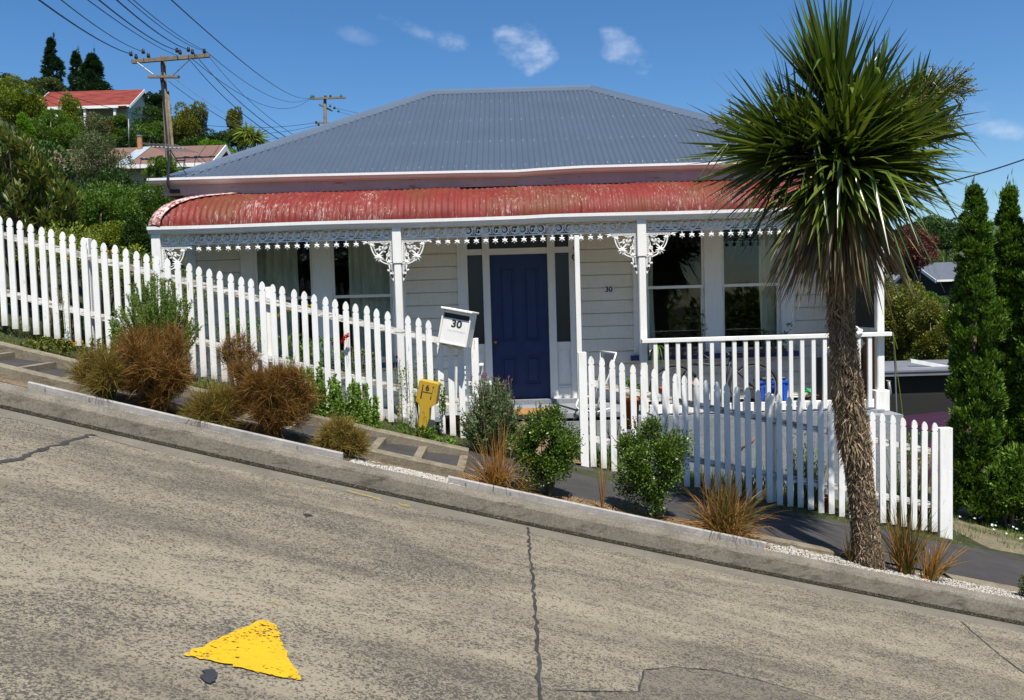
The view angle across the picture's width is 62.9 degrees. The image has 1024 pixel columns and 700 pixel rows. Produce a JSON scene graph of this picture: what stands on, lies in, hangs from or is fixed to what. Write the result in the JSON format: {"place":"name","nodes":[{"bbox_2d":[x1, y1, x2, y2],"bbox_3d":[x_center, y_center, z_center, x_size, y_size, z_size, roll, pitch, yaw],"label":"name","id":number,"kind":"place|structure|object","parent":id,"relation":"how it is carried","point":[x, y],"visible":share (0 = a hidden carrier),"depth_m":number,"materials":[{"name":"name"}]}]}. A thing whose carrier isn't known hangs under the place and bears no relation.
{"place":"outdoors","nodes":[
{"label":"outdoors","id":0,"kind":"place"},
{"bbox_2d":[20,297,144,350],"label":"rough grass","id":1,"kind":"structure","parent":0,"point":[72,332],"depth_m":9.00,"materials":[{"name":"green plant"}]},
{"bbox_2d":[0,375,447,478],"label":"planting soil","id":2,"kind":"structure","parent":0,"point":[13,381],"depth_m":7.10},
{"bbox_2d":[52,337,142,400],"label":"wiry bush","id":3,"kind":"object","parent":2,"relation":"on","point":[97,372],"visible":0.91,"depth_m":6.90,"materials":[{"name":"green plant"}]},
{"bbox_2d":[103,313,203,412],"bbox_3d":[-3.020,0.144,7.090,0.935,1.008,0.836,-2,3,0],"label":"wiry bush","id":4,"kind":"object","parent":2,"relation":"on","point":[158,373],"visible":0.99,"depth_m":6.96,"materials":[{"name":"brown plant"}]},
{"bbox_2d":[28,381,343,459],"bbox_3d":[-2.655,0.604,6.832,2.530,0.772,0.043,-2,3,0],"label":"timber edging","id":5,"kind":"object","parent":2,"relation":"on","point":[181,419],"visible":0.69,"depth_m":6.82,"materials":[{"name":"wood"}]},
{"bbox_2d":[169,371,256,432],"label":"wiry bush","id":6,"kind":"object","parent":2,"relation":"on","point":[210,407],"visible":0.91,"depth_m":6.93,"materials":[{"name":"green plant"}]},
{"bbox_2d":[215,346,331,437],"bbox_3d":[-2.006,0.375,7.077,0.960,0.920,0.793,-4,4,-38],"label":"wiry bush","id":7,"kind":"object","parent":2,"relation":"on","point":[276,396],"visible":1,"depth_m":6.98,"materials":[{"name":"brown plant"}]},
{"bbox_2d":[305,405,377,460],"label":"wiry bush","id":8,"kind":"object","parent":2,"relation":"on","point":[341,435],"visible":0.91,"depth_m":6.98,"materials":[{"name":"plant"}]},
{"bbox_2d":[349,457,460,485],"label":"white gravel","id":9,"kind":"structure","parent":2,"relation":"on","point":[414,472],"depth_m":6.93,"materials":[{"name":"white gravel"}]},
{"bbox_2d":[0,363,464,477],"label":"steps stringer","id":10,"kind":"object","parent":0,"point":[292,435],"visible":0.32,"depth_m":7.35,"materials":[{"name":"concrete"}]},
{"bbox_2d":[0,416,1023,699],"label":"road","id":11,"kind":"structure","parent":0,"point":[130,572],"depth_m":4.59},
{"bbox_2d":[184,620,300,679],"bbox_3d":[-1.076,1.251,3.566,0.464,0.117,0.492,-2,3,0],"label":"painted triangle","id":12,"kind":"object","parent":11,"relation":"on","point":[263,653],"visible":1,"depth_m":3.46,"materials":[{"name":"yellow paint"}]},
{"bbox_2d":[527,527,542,699],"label":"road joint","id":13,"kind":"object","parent":11,"relation":"on","point":[539,660],"visible":1,"depth_m":4.43,"materials":[{"name":"black asphalt"}]},
{"bbox_2d":[594,667,823,699],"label":"road patch","id":14,"kind":"object","parent":11,"relation":"on","point":[674,683],"visible":1,"depth_m":4.15,"materials":[{"name":"grey asphalt"}]},
{"bbox_2d":[0,117,1023,574],"bbox_3d":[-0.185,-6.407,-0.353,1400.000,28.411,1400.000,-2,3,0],"label":"ground","id":15,"kind":"structure","parent":0,"point":[684,493],"depth_m":9.05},
{"bbox_2d":[0,74,47,131],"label":"tree","id":16,"kind":"object","parent":15,"relation":"on","point":[30,106],"visible":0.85,"depth_m":41.01,"materials":[{"name":"green plant"}]},
{"bbox_2d":[14,111,37,141],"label":"hillside shrub","id":17,"kind":"object","parent":15,"relation":"on","point":[24,125],"visible":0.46,"depth_m":29.49,"materials":[{"name":"green plant"}]},
{"bbox_2d":[0,140,78,303],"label":"shrub","id":18,"kind":"object","parent":15,"relation":"on","point":[56,154],"visible":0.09,"depth_m":11.52,"materials":[{"name":"green plant"}]},
{"bbox_2d":[8,335,75,354],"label":"weed","id":19,"kind":"object","parent":15,"relation":"on","point":[62,345],"visible":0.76,"depth_m":8.36,"materials":[{"name":"green plant"}]},
{"bbox_2d":[0,122,84,302],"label":"protea shrub","id":20,"kind":"object","parent":15,"relation":"on","point":[34,171],"visible":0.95,"depth_m":9.83,"materials":[{"name":"green plant"}]},
{"bbox_2d":[22,76,66,93],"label":"tree","id":21,"kind":"object","parent":15,"relation":"on","point":[50,83],"visible":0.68,"depth_m":64.18,"materials":[{"name":"green plant"}]},
{"bbox_2d":[15,107,84,148],"bbox_3d":[-19.482,-9.120,35.539,2.963,2.418,2.074,-2,3,0],"label":"tree","id":22,"kind":"object","parent":15,"relation":"on","point":[61,131],"visible":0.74,"depth_m":35.34,"materials":[{"name":"green plant"}]},
{"bbox_2d":[39,32,67,89],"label":"conifer","id":23,"kind":"object","parent":15,"relation":"on","point":[53,60],"visible":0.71,"depth_m":76.28,"materials":[{"name":"green plant"}]},
{"bbox_2d":[14,219,107,341],"bbox_3d":[-4.955,-0.513,9.310,1.029,1.896,1.039,-2,3,0],"label":"garden shrub","id":24,"kind":"object","parent":15,"relation":"on","point":[57,235],"visible":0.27,"depth_m":9.24,"materials":[{"name":"green plant"}]},
{"bbox_2d":[57,91,84,128],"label":"tree","id":25,"kind":"object","parent":15,"relation":"on","point":[75,116],"visible":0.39,"depth_m":43.10,"materials":[{"name":"green plant"}]},
{"bbox_2d":[66,46,85,90],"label":"conifer","id":26,"kind":"object","parent":15,"relation":"on","point":[75,60],"visible":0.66,"depth_m":73.36,"materials":[{"name":"green plant"}]},
{"bbox_2d":[69,110,116,172],"bbox_3d":[-11.821,-5.272,23.718,1.000,2.993,1.182,1,4,40],"label":"tree","id":27,"kind":"object","parent":15,"relation":"on","point":[94,120],"visible":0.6,"depth_m":23.58,"materials":[{"name":"green plant"}]},
{"bbox_2d":[73,45,113,90],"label":"conifer","id":28,"kind":"object","parent":15,"relation":"on","point":[91,71],"visible":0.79,"depth_m":70.26,"materials":[{"name":"green plant"}]},
{"bbox_2d":[40,89,151,132],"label":"hill house","id":29,"kind":"structure","parent":15,"relation":"on","point":[128,101],"depth_m":54.87,"materials":[{"name":"red metal"}]},
{"bbox_2d":[65,220,128,313],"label":"hillside shrub","id":30,"kind":"object","parent":15,"relation":"on","point":[108,235],"visible":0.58,"depth_m":11.83,"materials":[{"name":"green plant"}]},
{"bbox_2d":[61,129,136,195],"bbox_3d":[-9.775,-3.876,19.837,1.684,2.663,1.323,-3,3,-25],"label":"tree","id":31,"kind":"object","parent":15,"relation":"on","point":[94,168],"visible":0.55,"depth_m":19.58,"materials":[{"name":"green plant"}]},
{"bbox_2d":[56,187,143,290],"bbox_3d":[-6.799,-1.673,13.450,1.617,1.845,1.055,-2,3,0],"label":"hillside shrub","id":32,"kind":"object","parent":15,"relation":"on","point":[96,209],"visible":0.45,"depth_m":13.31,"materials":[{"name":"green plant"}]},
{"bbox_2d":[73,166,144,286],"bbox_3d":[-7.269,-2.244,15.397,1.326,2.228,1.032,-1,3,9],"label":"hillside shrub","id":33,"kind":"object","parent":15,"relation":"on","point":[106,177],"visible":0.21,"depth_m":15.11,"materials":[{"name":"green plant"}]},
{"bbox_2d":[99,113,129,147],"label":"tree","id":34,"kind":"object","parent":15,"relation":"on","point":[119,122],"visible":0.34,"depth_m":45.04,"materials":[{"name":"green plant"}]},
{"bbox_2d":[99,242,153,312],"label":"garden shrub","id":35,"kind":"object","parent":15,"relation":"on","point":[122,275],"visible":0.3,"depth_m":9.26,"materials":[{"name":"green plant"}]},
{"bbox_2d":[82,181,176,301],"bbox_3d":[-6.409,-1.832,14.328,1.728,2.139,1.273,0,4,26],"label":"hillside shrub","id":36,"kind":"object","parent":15,"relation":"on","point":[151,202],"visible":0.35,"depth_m":14.09,"materials":[{"name":"green plant"}]},
{"bbox_2d":[119,214,150,272],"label":"hillside shrub","id":37,"kind":"object","parent":15,"relation":"on","point":[134,226],"visible":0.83,"depth_m":11.63,"materials":[{"name":"green plant"}]},
{"bbox_2d":[42,135,230,199],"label":"neighbour house","id":38,"kind":"structure","parent":15,"relation":"on","point":[141,154],"depth_m":27.11,"materials":[{"name":"brown metal"}]},
{"bbox_2d":[116,130,162,147],"bbox_3d":[-15.800,-8.126,35.604,1.563,2.448,1.554,0,4,29],"label":"tree","id":39,"kind":"object","parent":15,"relation":"on","point":[147,137],"visible":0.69,"depth_m":35.24,"materials":[{"name":"green plant"}]},
{"bbox_2d":[119,120,163,147],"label":"tree","id":40,"kind":"object","parent":15,"relation":"on","point":[150,129],"visible":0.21,"depth_m":46.32,"materials":[{"name":"green plant"}]},
{"bbox_2d":[129,103,176,146],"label":"tree","id":41,"kind":"object","parent":15,"relation":"on","point":[157,113],"visible":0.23,"depth_m":48.69,"materials":[{"name":"green plant"}]},
{"bbox_2d":[109,271,204,354],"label":"heath shrub","id":42,"kind":"object","parent":15,"relation":"on","point":[166,309],"visible":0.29,"depth_m":8.27,"materials":[{"name":"green plant"}]},
{"bbox_2d":[140,155,186,270],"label":"hillside shrub","id":43,"kind":"object","parent":15,"relation":"on","point":[160,164],"visible":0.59,"depth_m":18.69,"materials":[{"name":"green plant"}]},
{"bbox_2d":[129,47,209,199],"bbox_3d":[-10.297,-5.915,25.626,2.434,6.529,0.333,-2,3,0],"label":"power pole","id":44,"kind":"object","parent":15,"relation":"on","point":[167,118],"visible":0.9,"depth_m":25.41,"materials":[{"name":"brown wood"}]},
{"bbox_2d":[169,101,208,145],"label":"tree","id":45,"kind":"object","parent":15,"relation":"on","point":[186,123],"visible":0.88,"depth_m":47.02,"materials":[{"name":"green plant"}]},
{"bbox_2d":[161,268,216,376],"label":"garden shrub","id":46,"kind":"object","parent":15,"relation":"on","point":[194,288],"visible":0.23,"depth_m":9.35,"materials":[{"name":"green plant"}]},
{"bbox_2d":[0,352,459,465],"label":"step treads","id":47,"kind":"object","parent":15,"relation":"on","point":[412,450],"visible":0.26,"depth_m":7.97,"materials":[{"name":"concrete"}]},
{"bbox_2d":[0,352,467,476],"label":"step risers","id":48,"kind":"object","parent":47,"relation":"attached to","point":[421,451],"visible":0.16,"depth_m":7.94,"materials":[{"name":"concrete"}]},
{"bbox_2d":[0,341,468,455],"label":"steps stringer","id":49,"kind":"object","parent":15,"relation":"on","point":[26,353],"visible":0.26,"depth_m":8.20,"materials":[{"name":"concrete"}]},
{"bbox_2d":[225,106,243,152],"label":"tree","id":50,"kind":"object","parent":15,"relation":"on","point":[235,114],"visible":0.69,"depth_m":49.07,"materials":[{"name":"green plant"}]},
{"bbox_2d":[208,310,261,374],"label":"garden shrub","id":51,"kind":"object","parent":15,"relation":"on","point":[258,328],"visible":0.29,"depth_m":9.31,"materials":[{"name":"green plant"}]},
{"bbox_2d":[0,331,474,450],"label":"verge grass","id":52,"kind":"structure","parent":15,"relation":"on","point":[384,426],"depth_m":8.57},
{"bbox_2d":[0,217,479,437],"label":"picket fence","id":53,"kind":"object","parent":15,"relation":"on","point":[91,259],"visible":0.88,"depth_m":8.78,"materials":[{"name":"paint"}]},
{"bbox_2d":[437,306,478,347],"bbox_3d":[-0.561,-0.239,8.708,0.397,0.438,0.255,-1,3,14],"label":"letterbox","id":54,"kind":"object","parent":53,"relation":"attached to","point":[456,328],"visible":1,"depth_m":8.63,"materials":[{"name":"white paint"}]},
{"bbox_2d":[213,324,267,391],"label":"wiry bush","id":55,"kind":"object","parent":15,"relation":"on","point":[230,349],"visible":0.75,"depth_m":8.21,"materials":[{"name":"brown plant"}]},
{"bbox_2d":[231,120,269,149],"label":"cabbage tree","id":56,"kind":"object","parent":15,"relation":"on","point":[247,138],"visible":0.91,"depth_m":43.24,"materials":[{"name":"green plant"}]},
{"bbox_2d":[278,333,342,379],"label":"garden shrub","id":57,"kind":"object","parent":15,"relation":"on","point":[311,347],"visible":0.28,"depth_m":9.29,"materials":[{"name":"green plant"}]},
{"bbox_2d":[302,362,345,417],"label":"weed","id":58,"kind":"object","parent":15,"relation":"on","point":[335,388],"visible":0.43,"depth_m":8.31,"materials":[{"name":"green plant"}]},
{"bbox_2d":[326,377,381,428],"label":"weed","id":59,"kind":"object","parent":15,"relation":"on","point":[361,410],"visible":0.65,"depth_m":8.38,"materials":[{"name":"green plant"}]},
{"bbox_2d":[331,346,386,397],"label":"garden shrub","id":60,"kind":"object","parent":15,"relation":"on","point":[353,360],"visible":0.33,"depth_m":9.33,"materials":[{"name":"green plant"}]},
{"bbox_2d":[416,379,440,435],"bbox_3d":[-0.853,0.591,8.584,0.260,0.593,0.090,-2,3,0],"label":"hydrant marker","id":61,"kind":"object","parent":15,"relation":"on","point":[428,392],"visible":0.99,"depth_m":8.54,"materials":[{"name":"yellow paint"}]},
{"bbox_2d":[458,372,524,456],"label":"lavender","id":62,"kind":"object","parent":15,"relation":"on","point":[493,412],"visible":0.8,"depth_m":8.31,"materials":[{"name":"green plant"}]},
{"bbox_2d":[0,314,992,539],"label":"garden grass","id":63,"kind":"structure","parent":15,"relation":"on","point":[201,378],"depth_m":9.29,"materials":[{"name":"green plant"}]},
{"bbox_2d":[0,382,1023,621],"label":"kerb","id":64,"kind":"structure","parent":15,"relation":"on","point":[359,474],"depth_m":6.72,"materials":[{"name":"concrete"}]},
{"bbox_2d":[0,409,1023,632],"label":"gutter apron","id":65,"kind":"object","parent":15,"relation":"on","point":[532,530],"visible":1,"depth_m":6.40,"materials":[{"name":"concrete"}]},
{"bbox_2d":[0,405,1023,625],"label":"gutter channel","id":66,"kind":"object","parent":15,"relation":"on","point":[490,515],"visible":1,"depth_m":6.61,"materials":[{"name":"grey concrete"}]},
{"bbox_2d":[0,404,1023,624],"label":"gutter debris","id":67,"kind":"object","parent":66,"relation":"on","point":[590,536],"visible":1,"depth_m":6.62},
{"bbox_2d":[147,85,902,511],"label":"cottage","id":68,"kind":"structure","parent":15,"relation":"on","point":[547,233],"depth_m":11.11,"materials":[{"name":"paint"}]},
{"bbox_2d":[239,230,406,370],"bbox_3d":[-2.493,-0.664,11.194,2.271,1.902,0.304,-2,3,0],"label":"window","id":69,"kind":"structure","parent":68,"relation":"in","point":[371,285],"depth_m":11.27,"materials":[{"name":"white paint"}]},
{"bbox_2d":[490,254,549,399],"bbox_3d":[0.110,-0.288,11.165,0.759,1.965,0.133,-2,3,0],"label":"door","id":70,"kind":"structure","parent":68,"relation":"in","point":[519,287],"depth_m":11.18,"materials":[{"name":"blue paint"}]},
{"bbox_2d":[647,342,697,366],"bbox_3d":[2.078,0.019,10.874,0.726,0.388,0.410,-2,3,0],"label":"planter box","id":71,"kind":"object","parent":68,"relation":"attached to","point":[683,350],"visible":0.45,"depth_m":10.88,"materials":[{"name":"plant"}]},
{"bbox_2d":[649,351,776,402],"bbox_3d":[2.602,0.417,10.750,1.612,0.840,0.521,-3,3,-16],"label":"bicycle","id":72,"kind":"object","parent":68,"relation":"on","point":[728,353],"visible":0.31,"depth_m":10.74,"materials":[{"name":"metal"}]},
{"bbox_2d":[630,219,798,360],"bbox_3d":[2.675,-0.813,11.192,2.242,1.902,0.302,-2,3,0],"label":"window","id":73,"kind":"structure","parent":68,"relation":"in","point":[712,305],"depth_m":11.12,"materials":[{"name":"white paint"}]},
{"bbox_2d":[742,322,793,353],"bbox_3d":[3.359,-0.171,10.963,0.705,0.408,0.217,-2,3,0],"label":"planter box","id":74,"kind":"object","parent":68,"relation":"attached to","point":[762,349],"visible":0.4,"depth_m":10.90,"materials":[{"name":"plastic"}]},
{"bbox_2d":[753,375,787,401],"bbox_3d":[3.404,0.519,10.989,0.386,0.348,0.306,-2,3,0],"label":"tub","id":75,"kind":"object","parent":68,"relation":"on","point":[762,379],"visible":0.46,"depth_m":10.86,"materials":[{"name":"blue plastic"}]},
{"bbox_2d":[817,357,832,399],"bbox_3d":[4.138,0.389,10.934,0.194,0.571,0.320,-2,3,0],"label":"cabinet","id":76,"kind":"object","parent":68,"relation":"on","point":[819,376],"visible":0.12,"depth_m":10.95,"materials":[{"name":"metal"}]},
{"bbox_2d":[464,443,1023,586],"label":"footpath","id":77,"kind":"structure","parent":15,"relation":"on","point":[995,568],"depth_m":7.94,"materials":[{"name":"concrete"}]},
{"bbox_2d":[578,352,952,539],"bbox_3d":[2.696,1.024,8.944,3.942,2.124,0.190,-2,3,0],"label":"picket fence","id":78,"kind":"object","parent":15,"relation":"on","point":[940,451],"visible":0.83,"depth_m":8.87,"materials":[{"name":"paint"}]},
{"bbox_2d":[591,466,973,546],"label":"verge grass","id":79,"kind":"structure","parent":15,"relation":"on","point":[805,511],"depth_m":8.80,"materials":[{"name":"green plant"}]},
{"bbox_2d":[776,433,837,508],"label":"garden weeds","id":80,"kind":"object","parent":15,"relation":"on","point":[806,497],"visible":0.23,"depth_m":9.21,"materials":[{"name":"green plant"}]},
{"bbox_2d":[884,275,929,360],"bbox_3d":[9.592,0.244,21.051,2.102,4.412,1.528,-2,3,0],"label":"tree","id":81,"kind":"object","parent":15,"relation":"on","point":[903,306],"visible":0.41,"depth_m":20.70,"materials":[{"name":"green plant"}]},
{"bbox_2d":[884,223,939,301],"bbox_3d":[15.065,-1.077,32.161,2.412,7.556,2.577,1,4,43],"label":"tree","id":82,"kind":"object","parent":15,"relation":"on","point":[917,260],"visible":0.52,"depth_m":31.36,"materials":[{"name":"red plant"}]},
{"bbox_2d":[876,436,956,527],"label":"garden weeds","id":83,"kind":"object","parent":15,"relation":"on","point":[898,493],"visible":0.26,"depth_m":9.22,"materials":[{"name":"green plant"}]},
{"bbox_2d":[904,296,950,359],"bbox_3d":[10.145,0.633,20.091,1.244,3.882,1.047,-4,4,-35],"label":"tree","id":84,"kind":"object","parent":15,"relation":"on","point":[931,342],"visible":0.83,"depth_m":19.84,"materials":[{"name":"green plant"}]},
{"bbox_2d":[894,262,963,324],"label":"house","id":85,"kind":"structure","parent":15,"relation":"on","point":[945,273],"depth_m":50.81,"materials":[{"name":"white paint"}]},
{"bbox_2d":[907,214,960,356],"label":"pine tree","id":86,"kind":"object","parent":15,"relation":"on","point":[945,236],"visible":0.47,"depth_m":56.78,"materials":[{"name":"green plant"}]},
{"bbox_2d":[885,359,1004,415],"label":"garage","id":87,"kind":"structure","parent":15,"relation":"on","point":[922,389],"depth_m":17.07,"materials":[{"name":"grey metal"}]},
{"bbox_2d":[890,393,965,415],"bbox_3d":[8.501,2.200,17.144,1.800,2.600,0.028,-2,3,0],"label":"door","id":88,"kind":"structure","parent":87,"relation":"in","point":[917,403],"depth_m":17.07,"materials":[{"name":"grey metal"}]},
{"bbox_2d":[941,174,1010,522],"bbox_3d":[5.639,0.043,10.225,0.777,4.387,0.792,-3,3,-25],"label":"columnar conifer","id":89,"kind":"object","parent":15,"relation":"on","point":[973,290],"visible":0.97,"depth_m":10.08,"materials":[{"name":"green plant"}]},
{"bbox_2d":[969,440,1023,529],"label":"spreading conifer","id":90,"kind":"object","parent":15,"relation":"on","point":[1007,468],"visible":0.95,"depth_m":9.96,"materials":[{"name":"green plant"}]},
{"bbox_2d":[977,167,1023,520],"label":"columnar conifer","id":91,"kind":"object","parent":15,"relation":"on","point":[1008,247],"visible":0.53,"depth_m":10.25,"materials":[{"name":"green plant"}]},
{"bbox_2d":[1003,234,1023,529],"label":"columnar conifer","id":92,"kind":"object","parent":15,"relation":"on","point":[1015,345],"visible":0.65,"depth_m":10.13,"materials":[{"name":"green plant"}]},
{"bbox_2d":[0,0,1023,228],"label":"sky","id":93,"kind":"structure","parent":0,"point":[371,53],"materials":[{"name":"blue"}]},
{"bbox_2d":[448,475,765,548],"bbox_3d":[0.783,1.361,6.879,2.592,0.740,0.043,-2,3,0],"label":"timber edging","id":94,"kind":"object","parent":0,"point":[601,511],"visible":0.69,"depth_m":6.86,"materials":[{"name":"wood"}]},
{"bbox_2d":[457,472,769,547],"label":"mulch","id":95,"kind":"object","parent":0,"point":[622,509],"visible":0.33,"depth_m":7.21,"materials":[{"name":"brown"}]},
{"bbox_2d":[450,425,540,492],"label":"sedge","id":96,"kind":"object","parent":95,"relation":"on","point":[495,478],"visible":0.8,"depth_m":7.00,"materials":[{"name":"brown plant"}]},
{"bbox_2d":[505,401,585,497],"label":"round shrub","id":97,"kind":"object","parent":95,"relation":"on","point":[559,452],"visible":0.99,"depth_m":7.09,"materials":[{"name":"green plant"}]},
{"bbox_2d":[610,412,695,519],"bbox_3d":[1.211,1.020,7.183,0.743,0.969,0.528,-2,3,0],"label":"round shrub","id":98,"kind":"object","parent":95,"relation":"on","point":[645,479],"visible":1,"depth_m":7.08,"materials":[{"name":"green plant"}]},
{"bbox_2d":[662,461,782,545],"bbox_3d":[1.740,1.282,7.111,1.210,0.834,1.029,-2,3,0],"label":"sedge","id":99,"kind":"object","parent":95,"relation":"on","point":[727,509],"visible":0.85,"depth_m":7.03,"materials":[{"name":"brown plant"}]},
{"bbox_2d":[750,538,1023,599],"bbox_3d":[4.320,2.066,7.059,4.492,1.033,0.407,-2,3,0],"label":"white gravel","id":100,"kind":"structure","parent":0,"point":[981,588],"depth_m":7.00,"materials":[{"name":"white gravel"}]},
{"bbox_2d":[675,0,985,569],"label":"cabbage tree","id":101,"kind":"object","parent":100,"relation":"on","point":[849,145],"visible":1,"depth_m":6.78,"materials":[{"name":"green plant"}]},
{"bbox_2d":[751,532,1022,591],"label":"path edging","id":102,"kind":"object","parent":100,"relation":"on","point":[808,547],"visible":0.48,"depth_m":7.27,"materials":[{"name":"concrete"}]},
{"bbox_2d":[878,496,943,574],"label":"sedge","id":103,"kind":"object","parent":100,"relation":"on","point":[904,561],"visible":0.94,"depth_m":7.03,"materials":[{"name":"brown plant"}]},
{"bbox_2d":[916,526,970,581],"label":"sedge","id":104,"kind":"object","parent":100,"relation":"on","point":[932,572],"visible":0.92,"depth_m":6.94,"materials":[{"name":"orange plant"}]},
{"bbox_2d":[910,485,1023,554],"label":"driveway","id":105,"kind":"structure","parent":0,"point":[987,541],"depth_m":9.53,"materials":[{"name":"concrete"}]},
{"bbox_2d":[903,411,987,486],"bbox_3d":[7.143,1.855,14.030,3.940,1.400,1.660,-3,3,-24],"label":"parked car","id":106,"kind":"object","parent":105,"relation":"on","point":[937,418],"visible":0.03,"depth_m":13.67,"materials":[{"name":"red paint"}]},
{"bbox_2d":[953,509,1023,549],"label":"ground cover","id":107,"kind":"object","parent":105,"relation":"on","point":[995,528],"visible":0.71,"depth_m":9.93,"materials":[{"name":"green plant"}]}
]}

